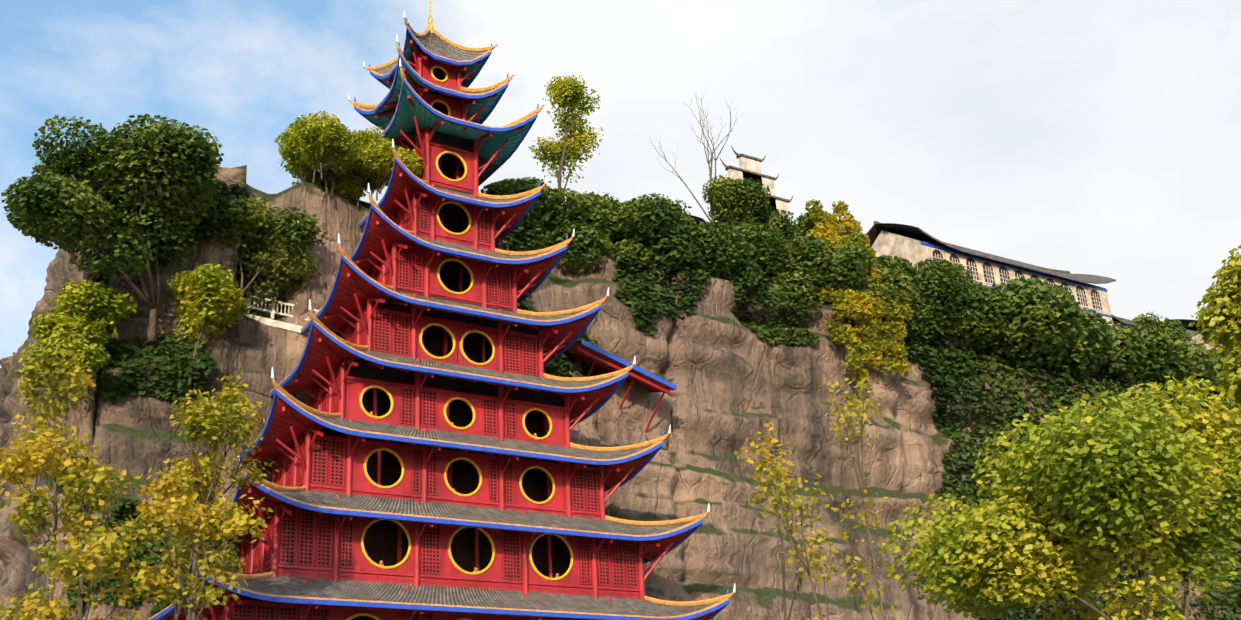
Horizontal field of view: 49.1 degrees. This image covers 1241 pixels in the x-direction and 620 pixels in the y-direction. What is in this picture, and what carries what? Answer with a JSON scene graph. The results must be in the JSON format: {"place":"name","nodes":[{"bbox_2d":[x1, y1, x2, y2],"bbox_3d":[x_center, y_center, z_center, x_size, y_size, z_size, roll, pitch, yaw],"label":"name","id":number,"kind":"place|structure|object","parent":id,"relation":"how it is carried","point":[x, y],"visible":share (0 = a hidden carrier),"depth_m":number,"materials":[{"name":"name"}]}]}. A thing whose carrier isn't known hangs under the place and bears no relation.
{"place":"outdoors","nodes":[
{"label":"outdoors","id":0,"kind":"place"},
{"bbox_2d":[0,342,279,619],"bbox_3d":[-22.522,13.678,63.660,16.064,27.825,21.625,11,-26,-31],"label":"tree","id":1,"kind":"object","parent":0,"point":[96,546],"depth_m":60.95,"materials":[{"name":"yellow plant"}]},
{"bbox_2d":[0,0,1240,367],"label":"sky","id":2,"kind":"structure","parent":0,"point":[1091,137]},
{"bbox_2d":[734,376,894,619],"bbox_3d":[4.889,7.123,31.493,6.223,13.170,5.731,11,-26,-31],"label":"saplings","id":3,"kind":"object","parent":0,"point":[780,471],"depth_m":33.74,"materials":[{"name":"plant"}]},
{"bbox_2d":[879,375,1240,619],"bbox_3d":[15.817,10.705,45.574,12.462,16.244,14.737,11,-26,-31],"label":"tree","id":4,"kind":"object","parent":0,"point":[1076,504],"depth_m":43.88,"materials":[{"name":"green plant"}]},
{"label":"ground","id":5,"kind":"structure","parent":0,"visible":0},
{"bbox_2d":[148,0,735,619],"bbox_3d":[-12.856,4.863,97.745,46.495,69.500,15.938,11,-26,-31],"label":"pagoda","id":6,"kind":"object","parent":5,"relation":"on","point":[424,454],"visible":0.98,"depth_m":94.24,"materials":[{"name":"red paint"}]},
{"bbox_2d":[0,165,1240,619],"bbox_3d":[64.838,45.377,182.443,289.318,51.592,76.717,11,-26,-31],"label":"cliff rock","id":7,"kind":"object","parent":5,"relation":"on","point":[724,371],"visible":0.38,"depth_m":110.98,"materials":[{"name":"stone"}]},
{"bbox_2d":[24,263,247,411],"bbox_3d":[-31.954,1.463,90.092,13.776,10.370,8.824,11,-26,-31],"label":"tree","id":8,"kind":"object","parent":7,"relation":"on","point":[68,326],"depth_m":88.90,"materials":[{"name":"green plant"}]},
{"bbox_2d":[1,114,328,340],"bbox_3d":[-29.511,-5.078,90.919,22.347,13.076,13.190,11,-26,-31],"label":"tree","id":9,"kind":"object","parent":7,"relation":"on","point":[182,166],"depth_m":88.27,"materials":[{"name":"green plant"}]},
{"bbox_2d":[274,74,603,207],"bbox_3d":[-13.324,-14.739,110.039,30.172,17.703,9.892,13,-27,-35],"label":"trees","id":10,"kind":"object","parent":7,"relation":"on","point":[364,152],"depth_m":102.29,"materials":[{"name":"green plant"}]},
{"bbox_2d":[565,340,676,431],"bbox_3d":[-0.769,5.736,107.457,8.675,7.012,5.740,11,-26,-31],"label":"pagoda side wing","id":11,"kind":"structure","parent":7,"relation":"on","point":[593,356],"depth_m":106.50,"materials":[{"name":"red wood"}]},
{"bbox_2d":[46,178,1240,619],"bbox_3d":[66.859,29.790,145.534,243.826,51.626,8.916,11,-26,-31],"label":"vine leaves","id":12,"kind":"object","parent":7,"relation":"on","point":[968,382],"visible":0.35,"depth_m":123.06,"materials":[{"name":"green plant"}]},
{"bbox_2d":[651,95,737,232],"bbox_3d":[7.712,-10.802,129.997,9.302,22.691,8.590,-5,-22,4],"label":"bare tree","id":13,"kind":"object","parent":7,"relation":"on","point":[710,171],"visible":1,"depth_m":130.46,"materials":[{"name":"grey plant"}]},
{"bbox_2d":[217,146,1240,353],"bbox_3d":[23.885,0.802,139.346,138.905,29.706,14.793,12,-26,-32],"label":"buildings","id":14,"kind":"structure","parent":7,"relation":"on","point":[913,245],"depth_m":144.54,"materials":[{"name":"white paint"}]},
{"bbox_2d":[793,199,913,384],"bbox_3d":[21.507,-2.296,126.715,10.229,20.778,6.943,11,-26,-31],"label":"shrubs","id":15,"kind":"object","parent":7,"relation":"on","point":[870,340],"depth_m":123.68,"materials":[{"name":"yellow plant"}]},
{"bbox_2d":[481,174,1239,407],"bbox_3d":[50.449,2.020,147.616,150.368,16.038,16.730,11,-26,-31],"label":"bushes","id":16,"kind":"object","parent":7,"relation":"on","point":[1057,322],"depth_m":126.46,"materials":[{"name":"green plant"}]},
{"bbox_2d":[1189,245,1240,417],"bbox_3d":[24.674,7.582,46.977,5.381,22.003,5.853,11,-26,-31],"label":"tree","id":17,"kind":"object","parent":5,"relation":"on","point":[1223,307],"visible":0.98,"depth_m":49.90,"materials":[{"name":"green plant"}]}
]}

